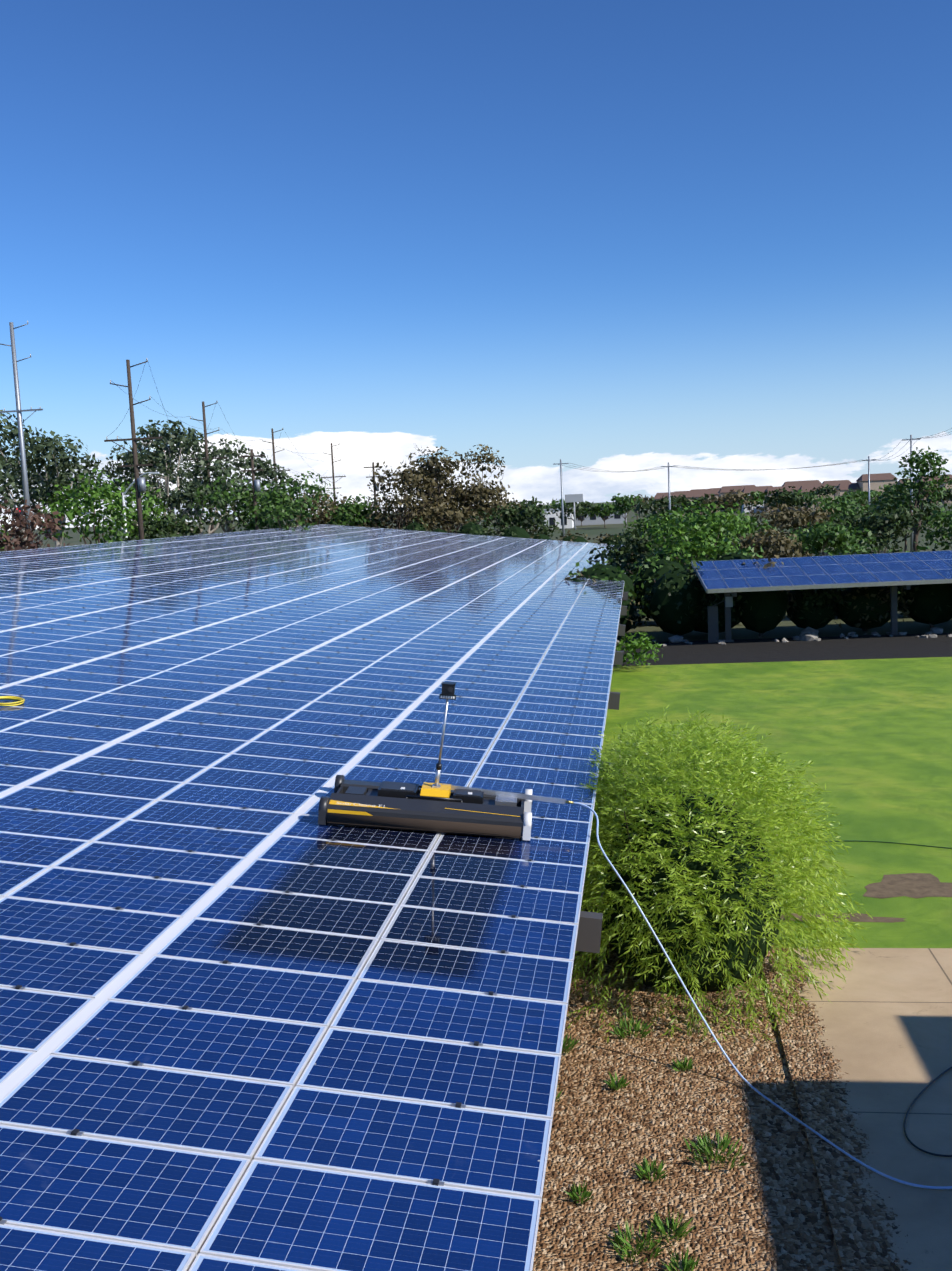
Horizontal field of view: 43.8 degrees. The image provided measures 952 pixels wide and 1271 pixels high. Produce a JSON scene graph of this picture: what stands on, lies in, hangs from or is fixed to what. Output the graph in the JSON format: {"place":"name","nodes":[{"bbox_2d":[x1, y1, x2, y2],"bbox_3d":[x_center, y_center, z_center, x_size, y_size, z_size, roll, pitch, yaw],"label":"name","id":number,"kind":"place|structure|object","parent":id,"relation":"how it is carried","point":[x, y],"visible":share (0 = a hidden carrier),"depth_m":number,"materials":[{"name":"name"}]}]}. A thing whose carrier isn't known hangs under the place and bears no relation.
{"place":"outdoors","nodes":[
{"label":"outdoors","id":0,"kind":"place"},
{"bbox_2d":[0,501,951,642],"bbox_3d":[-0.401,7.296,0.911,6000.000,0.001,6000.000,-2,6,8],"label":"terrain ground","id":1,"kind":"structure","parent":0,"point":[786,628],"depth_m":69.25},
{"bbox_2d":[0,517,10,551],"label":"green tree","id":2,"kind":"object","parent":1,"relation":"on","point":[1,530],"visible":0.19,"depth_m":84.42,"materials":[{"name":"green plant"}]},
{"bbox_2d":[0,455,19,503],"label":"eucalyptus tree","id":3,"kind":"object","parent":1,"relation":"on","point":[3,477],"visible":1,"depth_m":94.76,"materials":[{"name":"green plant"}]},
{"bbox_2d":[0,496,69,551],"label":"shrub","id":4,"kind":"object","parent":1,"relation":"on","point":[20,523],"visible":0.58,"depth_m":72.70,"materials":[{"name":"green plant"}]},
{"bbox_2d":[0,410,101,546],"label":"eucalyptus tree","id":5,"kind":"object","parent":1,"relation":"on","point":[47,444],"visible":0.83,"depth_m":110.50,"materials":[{"name":"green plant"}]},
{"bbox_2d":[0,436,109,547],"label":"eucalyptus tree","id":6,"kind":"object","parent":1,"relation":"on","point":[15,502],"visible":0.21,"depth_m":128.80,"materials":[{"name":"green plant"}]},
{"bbox_2d":[11,472,159,545],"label":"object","id":7,"kind":"object","parent":1,"relation":"on","point":[123,499],"visible":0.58,"depth_m":91.05,"materials":[{"name":"white"}]},
{"bbox_2d":[37,469,170,544],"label":"willow tree","id":8,"kind":"object","parent":1,"relation":"on","point":[114,508],"visible":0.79,"depth_m":91.60,"materials":[{"name":"green plant"}]},
{"bbox_2d":[71,458,185,525],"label":"eucalyptus tree","id":9,"kind":"object","parent":1,"relation":"on","point":[149,481],"visible":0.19,"depth_m":140.42,"materials":[{"name":"green plant"}]},
{"bbox_2d":[123,509,211,540],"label":"shrub","id":10,"kind":"object","parent":1,"relation":"on","point":[152,526],"visible":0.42,"depth_m":91.58,"materials":[{"name":"green plant"}]},
{"bbox_2d":[103,420,243,533],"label":"eucalyptus tree","id":11,"kind":"object","parent":1,"relation":"on","point":[159,452],"visible":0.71,"depth_m":117.56,"materials":[{"name":"green plant"}]},
{"bbox_2d":[0,321,382,542],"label":"utility poles","id":12,"kind":"object","parent":1,"relation":"on","point":[140,485],"visible":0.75,"depth_m":99.26,"materials":[{"name":"brown wood"}]},
{"bbox_2d":[142,452,251,534],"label":"eucalyptus tree","id":13,"kind":"object","parent":1,"relation":"on","point":[176,500],"visible":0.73,"depth_m":106.89,"materials":[{"name":"green plant"}]},
{"bbox_2d":[169,435,280,532],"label":"eucalyptus tree","id":14,"kind":"object","parent":1,"relation":"on","point":[227,451],"visible":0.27,"depth_m":130.86,"materials":[{"name":"green plant"}]},
{"bbox_2d":[190,471,334,531],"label":"round tree","id":15,"kind":"object","parent":1,"relation":"on","point":[280,508],"visible":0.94,"depth_m":102.23,"materials":[{"name":"green plant"}]},
{"bbox_2d":[240,464,329,526],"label":"eucalyptus tree","id":16,"kind":"object","parent":1,"relation":"on","point":[282,475],"visible":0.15,"depth_m":154.94,"materials":[{"name":"green plant"}]},
{"bbox_2d":[271,488,354,528],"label":"olive tree","id":17,"kind":"object","parent":1,"relation":"on","point":[323,518],"visible":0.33,"depth_m":128.67,"materials":[{"name":"green plant"}]},
{"bbox_2d":[325,494,391,527],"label":"green tree","id":18,"kind":"object","parent":1,"relation":"on","point":[351,514],"visible":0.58,"depth_m":124.72,"materials":[{"name":"green plant"}]},
{"bbox_2d":[354,461,440,530],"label":"twiggy tree","id":19,"kind":"object","parent":1,"relation":"on","point":[407,476],"visible":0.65,"depth_m":124.54,"materials":[{"name":"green plant"}]},
{"bbox_2d":[399,516,431,531],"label":"shrub","id":20,"kind":"object","parent":1,"relation":"on","point":[414,526],"visible":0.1,"depth_m":122.90,"materials":[{"name":"green plant"}]},
{"bbox_2d":[432,525,455,532],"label":"shrub","id":21,"kind":"object","parent":1,"relation":"on","point":[440,530],"visible":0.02,"depth_m":122.31,"materials":[{"name":"green plant"}]},
{"bbox_2d":[377,444,516,533],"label":"tree","id":22,"kind":"object","parent":1,"relation":"on","point":[467,499],"visible":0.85,"depth_m":128.60,"materials":[{"name":"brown plant"}]},
{"bbox_2d":[449,514,497,535],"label":"shrub","id":23,"kind":"object","parent":1,"relation":"on","point":[472,528],"visible":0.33,"depth_m":120.06,"materials":[{"name":"green plant"}]},
{"bbox_2d":[491,500,525,527],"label":"tree","id":24,"kind":"object","parent":1,"relation":"on","point":[514,501],"visible":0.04,"depth_m":298.56,"materials":[{"name":"green plant"}]},
{"bbox_2d":[488,522,530,538],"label":"shrub","id":25,"kind":"object","parent":1,"relation":"on","point":[515,532],"visible":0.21,"depth_m":119.86,"materials":[{"name":"green plant"}]},
{"bbox_2d":[483,504,544,526],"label":"tree","id":26,"kind":"object","parent":1,"relation":"on","point":[543,511],"visible":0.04,"depth_m":228.90,"materials":[{"name":"green plant"}]},
{"bbox_2d":[491,500,562,540],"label":"shrub","id":27,"kind":"object","parent":1,"relation":"on","point":[531,516],"visible":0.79,"depth_m":124.05,"materials":[{"name":"green plant"}]},
{"bbox_2d":[520,496,545,508],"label":"tree","id":28,"kind":"object","parent":1,"relation":"on","point":[528,502],"visible":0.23,"depth_m":337.33,"materials":[{"name":"green plant"}]},
{"bbox_2d":[526,526,550,539],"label":"shrub","id":29,"kind":"object","parent":1,"relation":"on","point":[539,536],"visible":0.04,"depth_m":120.96,"materials":[{"name":"green plant"}]},
{"bbox_2d":[536,499,573,508],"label":"tree","id":30,"kind":"object","parent":1,"relation":"on","point":[553,503],"visible":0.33,"depth_m":336.17,"materials":[{"name":"green plant"}]},
{"bbox_2d":[558,530,590,542],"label":"shrub","id":31,"kind":"object","parent":1,"relation":"on","point":[573,537],"visible":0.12,"depth_m":120.44,"materials":[{"name":"green plant"}]},
{"bbox_2d":[551,501,597,520],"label":"tree","id":32,"kind":"object","parent":1,"relation":"on","point":[585,505],"visible":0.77,"depth_m":306.94,"materials":[{"name":"green plant"}]},
{"bbox_2d":[565,570,595,581],"bbox_3d":[5.101,-1.657,63.404,3.701,3.697,4.069,-2,6,8],"label":"hedge shrub","id":33,"kind":"object","parent":1,"relation":"on","point":[576,579],"depth_m":63.04,"materials":[{"name":"green plant"}]},
{"bbox_2d":[573,507,606,525],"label":"tree","id":34,"kind":"object","parent":1,"relation":"on","point":[583,514],"visible":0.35,"depth_m":337.91,"materials":[{"name":"green plant"}]},
{"bbox_2d":[586,501,626,527],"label":"tree","id":35,"kind":"object","parent":1,"relation":"on","point":[603,512],"visible":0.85,"depth_m":308.46,"materials":[{"name":"green plant"}]},
{"bbox_2d":[568,559,646,615],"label":"hedge shrub","id":36,"kind":"object","parent":1,"relation":"on","point":[603,572],"visible":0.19,"depth_m":65.80,"materials":[{"name":"green plant"}]},
{"bbox_2d":[593,531,623,544],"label":"shrub","id":37,"kind":"object","parent":1,"relation":"on","point":[606,537],"visible":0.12,"depth_m":119.90,"materials":[{"name":"green plant"}]},
{"bbox_2d":[608,493,642,525],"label":"tree","id":38,"kind":"object","parent":1,"relation":"on","point":[628,502],"visible":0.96,"depth_m":296.01,"materials":[{"name":"green plant"}]},
{"bbox_2d":[588,526,665,585],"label":"tree","id":39,"kind":"object","parent":1,"relation":"on","point":[619,555],"visible":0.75,"depth_m":74.57,"materials":[{"name":"green plant"}]},
{"bbox_2d":[617,597,643,635],"bbox_3d":[7.109,-1.272,62.537,3.587,2.946,4.434,-2,6,8],"label":"hedge shrub","id":40,"kind":"object","parent":1,"relation":"on","point":[628,620],"visible":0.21,"depth_m":61.49,"materials":[{"name":"green plant"}]},
{"bbox_2d":[623,494,656,519],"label":"tree","id":41,"kind":"object","parent":1,"relation":"on","point":[647,498],"visible":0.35,"depth_m":368.58,"materials":[{"name":"green plant"}]},
{"bbox_2d":[626,542,660,563],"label":"shrub","id":42,"kind":"object","parent":1,"relation":"on","point":[649,553],"visible":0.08,"depth_m":110.42,"materials":[{"name":"green plant"}]},
{"bbox_2d":[622,510,691,549],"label":"tree","id":43,"kind":"object","parent":1,"relation":"on","point":[643,523],"visible":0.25,"depth_m":121.99,"materials":[{"name":"green plant"}]},
{"bbox_2d":[629,552,688,618],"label":"hedge shrub","id":44,"kind":"object","parent":1,"relation":"on","point":[641,577],"visible":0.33,"depth_m":67.30,"materials":[{"name":"green plant"}]},
{"bbox_2d":[633,496,690,517],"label":"tree","id":45,"kind":"object","parent":1,"relation":"on","point":[658,504],"visible":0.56,"depth_m":235.41,"materials":[{"name":"green plant"}]},
{"bbox_2d":[649,543,698,571],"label":"shrub","id":46,"kind":"object","parent":1,"relation":"on","point":[661,556],"visible":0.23,"depth_m":99.39,"materials":[{"name":"green plant"}]},
{"bbox_2d":[660,494,690,508],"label":"tree","id":47,"kind":"object","parent":1,"relation":"on","point":[679,497],"visible":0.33,"depth_m":359.52,"materials":[{"name":"green plant"}]},
{"bbox_2d":[636,560,718,635],"bbox_3d":[10.218,-1.833,60.854,4.626,4.121,3.850,1,7,31],"label":"hedge shrub","id":48,"kind":"object","parent":1,"relation":"on","point":[677,595],"visible":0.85,"depth_m":59.94,"materials":[{"name":"green plant"}]},
{"bbox_2d":[642,500,751,579],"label":"tree","id":49,"kind":"object","parent":1,"relation":"on","point":[701,538],"visible":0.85,"depth_m":70.99,"materials":[{"name":"green plant"}]},
{"bbox_2d":[679,497,719,514],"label":"tree","id":50,"kind":"object","parent":1,"relation":"on","point":[718,509],"visible":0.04,"depth_m":297.48,"materials":[{"name":"green plant"}]},
{"bbox_2d":[671,493,740,515],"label":"tree","id":51,"kind":"object","parent":1,"relation":"on","point":[701,498],"visible":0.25,"depth_m":237.75,"materials":[{"name":"green plant"}]},
{"bbox_2d":[566,705,872,1042],"bbox_3d":[3.528,3.451,19.276,5.345,4.567,7.667,-2,6,8],"label":"bush","id":52,"kind":"object","parent":1,"relation":"on","point":[694,868],"visible":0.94,"depth_m":17.43,"materials":[{"name":"green plant"}]},
{"bbox_2d":[710,537,740,560],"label":"shrub","id":53,"kind":"object","parent":1,"relation":"on","point":[723,553],"visible":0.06,"depth_m":104.80,"materials":[{"name":"green plant"}]},
{"bbox_2d":[676,506,776,541],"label":"tree","id":54,"kind":"object","parent":1,"relation":"on","point":[753,521],"visible":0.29,"depth_m":113.97,"materials":[{"name":"green plant"}]},
{"bbox_2d":[702,488,758,514],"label":"tree","id":55,"kind":"object","parent":1,"relation":"on","point":[730,498],"visible":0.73,"depth_m":232.19,"materials":[{"name":"green plant"}]},
{"bbox_2d":[703,538,763,560],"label":"hedge shrub","id":56,"kind":"object","parent":1,"relation":"on","point":[739,554],"visible":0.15,"depth_m":65.66,"materials":[{"name":"green plant"}]},
{"bbox_2d":[738,491,764,515],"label":"tree","id":57,"kind":"object","parent":1,"relation":"on","point":[761,495],"visible":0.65,"depth_m":302.33,"materials":[{"name":"green plant"}]},
{"bbox_2d":[553,428,951,550],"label":"utility poles","id":58,"kind":"object","parent":1,"relation":"on","point":[868,460],"visible":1,"depth_m":140.05,"materials":[{"name":"brown wood"}]},
{"bbox_2d":[733,555,794,635],"bbox_3d":[14.601,-2.033,60.600,3.535,4.162,2.818,-2,6,8],"label":"hedge shrub","id":59,"kind":"object","parent":1,"relation":"on","point":[763,613],"visible":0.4,"depth_m":59.62,"materials":[{"name":"green plant"}]},
{"bbox_2d":[717,528,812,559],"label":"tree","id":60,"kind":"object","parent":1,"relation":"on","point":[778,545],"visible":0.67,"depth_m":76.33,"materials":[{"name":"brown plant"}]},
{"bbox_2d":[756,495,794,510],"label":"tree","id":61,"kind":"object","parent":1,"relation":"on","point":[769,509],"visible":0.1,"depth_m":342.00,"materials":[{"name":"green plant"}]},
{"bbox_2d":[762,486,810,509],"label":"tree","id":62,"kind":"object","parent":1,"relation":"on","point":[784,497],"visible":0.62,"depth_m":245.26,"materials":[{"name":"green plant"}]},
{"bbox_2d":[747,502,847,555],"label":"tree","id":63,"kind":"object","parent":1,"relation":"on","point":[800,518],"visible":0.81,"depth_m":118.61,"materials":[{"name":"green plant"}]},
{"bbox_2d":[790,489,830,509],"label":"tree","id":64,"kind":"object","parent":1,"relation":"on","point":[811,496],"visible":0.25,"depth_m":316.57,"materials":[{"name":"green plant"}]},
{"bbox_2d":[786,588,850,628],"bbox_3d":[17.595,-1.723,60.617,3.409,3.269,3.714,-2,6,8],"label":"hedge shrub","id":65,"kind":"object","parent":1,"relation":"on","point":[815,609],"visible":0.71,"depth_m":59.97,"materials":[{"name":"green plant"}]},
{"bbox_2d":[691,550,951,596],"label":"solar canopy","id":66,"kind":"object","parent":1,"relation":"on","point":[906,570],"visible":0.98,"depth_m":58.16,"materials":[{"name":"glass"}]},
{"bbox_2d":[808,484,839,498],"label":"tree","id":67,"kind":"object","parent":1,"relation":"on","point":[825,490],"visible":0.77,"depth_m":358.91,"materials":[{"name":"green plant"}]},
{"bbox_2d":[771,517,877,557],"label":"tree","id":68,"kind":"object","parent":1,"relation":"on","point":[814,540],"visible":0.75,"depth_m":79.18,"materials":[{"name":"green plant"}]},
{"bbox_2d":[814,543,866,618],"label":"hedge shrub","id":69,"kind":"object","parent":1,"relation":"on","point":[855,545],"visible":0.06,"depth_m":66.55,"materials":[{"name":"green plant"}]},
{"bbox_2d":[806,497,881,553],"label":"tree","id":70,"kind":"object","parent":1,"relation":"on","point":[845,506],"visible":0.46,"depth_m":122.55,"materials":[{"name":"green plant"}]},
{"bbox_2d":[815,491,873,505],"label":"tree","id":71,"kind":"object","parent":1,"relation":"on","point":[856,498],"visible":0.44,"depth_m":269.63,"materials":[{"name":"green plant"}]},
{"bbox_2d":[843,487,885,509],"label":"tree","id":72,"kind":"object","parent":1,"relation":"on","point":[863,500],"visible":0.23,"depth_m":277.90,"materials":[{"name":"green plant"}]},
{"bbox_2d":[831,585,913,630],"bbox_3d":[19.893,-1.580,60.252,4.279,2.848,3.282,2,8,37],"label":"hedge shrub","id":73,"kind":"object","parent":1,"relation":"on","point":[869,607],"visible":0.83,"depth_m":59.40,"materials":[{"name":"green plant"}]},
{"bbox_2d":[822,503,928,554],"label":"tree","id":74,"kind":"object","parent":1,"relation":"on","point":[882,528],"visible":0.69,"depth_m":83.73,"materials":[{"name":"green plant"}]},
{"bbox_2d":[864,488,909,505],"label":"tree","id":75,"kind":"object","parent":1,"relation":"on","point":[879,498],"visible":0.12,"depth_m":222.51,"materials":[{"name":"green plant"}]},
{"bbox_2d":[874,481,916,498],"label":"tree","id":76,"kind":"object","parent":1,"relation":"on","point":[885,487],"visible":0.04,"depth_m":269.66,"materials":[{"name":"green plant"}]},
{"bbox_2d":[865,494,950,551],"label":"tree","id":77,"kind":"object","parent":1,"relation":"on","point":[927,511],"visible":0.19,"depth_m":129.34,"materials":[{"name":"green plant"}]},
{"bbox_2d":[869,446,951,550],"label":"tree","id":78,"kind":"object","parent":1,"relation":"on","point":[921,465],"visible":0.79,"depth_m":91.13,"materials":[{"name":"green plant"}]},
{"bbox_2d":[884,546,937,617],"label":"hedge shrub","id":79,"kind":"object","parent":1,"relation":"on","point":[919,548],"depth_m":65.63,"materials":[{"name":"green plant"}]},
{"bbox_2d":[889,583,951,627],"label":"hedge shrub","id":80,"kind":"object","parent":1,"relation":"on","point":[931,605],"visible":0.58,"depth_m":59.87,"materials":[{"name":"green plant"}]},
{"bbox_2d":[914,502,951,550],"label":"tree","id":81,"kind":"object","parent":1,"relation":"on","point":[942,533],"visible":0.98,"depth_m":84.69,"materials":[{"name":"green plant"}]},
{"bbox_2d":[921,483,946,503],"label":"tree","id":82,"kind":"object","parent":1,"relation":"on","point":[926,495],"visible":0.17,"depth_m":314.82,"materials":[{"name":"green plant"}]},
{"bbox_2d":[927,489,951,507],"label":"tree","id":83,"kind":"object","parent":1,"relation":"on","point":[948,497],"visible":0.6,"depth_m":312.77,"materials":[{"name":"green plant"}]},
{"bbox_2d":[0,0,951,530],"label":"sky","id":84,"kind":"structure","parent":0,"point":[615,236],"materials":[{"name":"blue"}]},
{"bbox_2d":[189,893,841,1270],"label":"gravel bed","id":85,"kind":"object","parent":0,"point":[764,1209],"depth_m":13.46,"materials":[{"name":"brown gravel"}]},
{"bbox_2d":[555,632,748,1270],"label":"weeds","id":86,"kind":"object","parent":85,"relation":"on","point":[686,1264],"visible":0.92,"depth_m":12.99,"materials":[{"name":"green plant"}]},
{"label":"solar array posts","id":87,"kind":"object","parent":85,"relation":"on","visible":0},
{"bbox_2d":[0,524,630,1270],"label":"solar array","id":88,"kind":"object","parent":87,"relation":"on","point":[202,910],"visible":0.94,"depth_m":13.00,"materials":[{"name":"blue"}]},
{"bbox_2d":[0,696,24,705],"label":"yellow coiled line","id":89,"kind":"object","parent":88,"relation":"on","point":[19,699],"visible":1,"depth_m":22.46,"materials":[{"name":"yellow"}]},
{"bbox_2d":[318,681,573,840],"bbox_3d":[-0.306,1.605,16.309,3.404,1.908,1.568,4,7,2],"label":"cleaning robot","id":90,"kind":"object","parent":88,"relation":"on","point":[437,807],"visible":1,"depth_m":15.85,"materials":[{"name":"grey plastic"}]},
{"bbox_2d":[336,802,384,806],"bbox_3d":[-1.542,2.257,15.813,0.644,0.001,0.076,4,17,2],"label":"lettering","id":91,"kind":"object","parent":90,"relation":"attached to","point":[359,804],"visible":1,"depth_m":15.81,"materials":[{"name":"paint"}]},
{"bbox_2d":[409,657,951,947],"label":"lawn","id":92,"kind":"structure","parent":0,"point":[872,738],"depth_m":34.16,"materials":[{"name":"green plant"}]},
{"bbox_2d":[780,873,951,922],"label":"dirt patches","id":93,"kind":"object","parent":92,"relation":"on","point":[916,885],"depth_m":21.54,"materials":[{"name":"brown soil"}]},
{"bbox_2d":[805,840,951,848],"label":"green hose","id":94,"kind":"object","parent":92,"relation":"on","point":[890,842],"visible":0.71,"depth_m":24.41,"materials":[{"name":"green"}]},
{"bbox_2d":[526,473,951,529],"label":"distant buildings","id":95,"kind":"structure","parent":0,"point":[877,480],"depth_m":420.21,"materials":[{"name":"white"}]},
{"bbox_2d":[537,633,951,667],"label":"road","id":96,"kind":"structure","parent":0,"point":[824,648],"depth_m":54.59,"materials":[{"name":"grey asphalt"}]},
{"bbox_2d":[616,627,951,645],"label":"rocks","id":97,"kind":"object","parent":96,"relation":"on","point":[808,634],"visible":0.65,"depth_m":58.29,"materials":[{"name":"grey stone"}]},
{"bbox_2d":[707,585,899,642],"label":"support posts","id":98,"kind":"object","parent":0,"point":[713,630],"visible":0.81,"depth_m":58.73,"materials":[{"name":"grey metal"}]},
{"bbox_2d":[762,948,951,1270],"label":"concrete pavement","id":99,"kind":"structure","parent":0,"point":[867,1049],"depth_m":14.31,"materials":[{"name":"beige concrete"}]},
{"bbox_2d":[574,802,951,1188],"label":"hose","id":100,"kind":"object","parent":99,"relation":"on","point":[755,1089],"visible":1,"depth_m":14.83,"materials":[{"name":"blue"}]},
{"bbox_2d":[904,1066,951,1156],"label":"black hose","id":101,"kind":"object","parent":99,"relation":"on","point":[913,1102],"visible":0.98,"depth_m":13.62,"materials":[{"name":"black rubber"}]}
]}

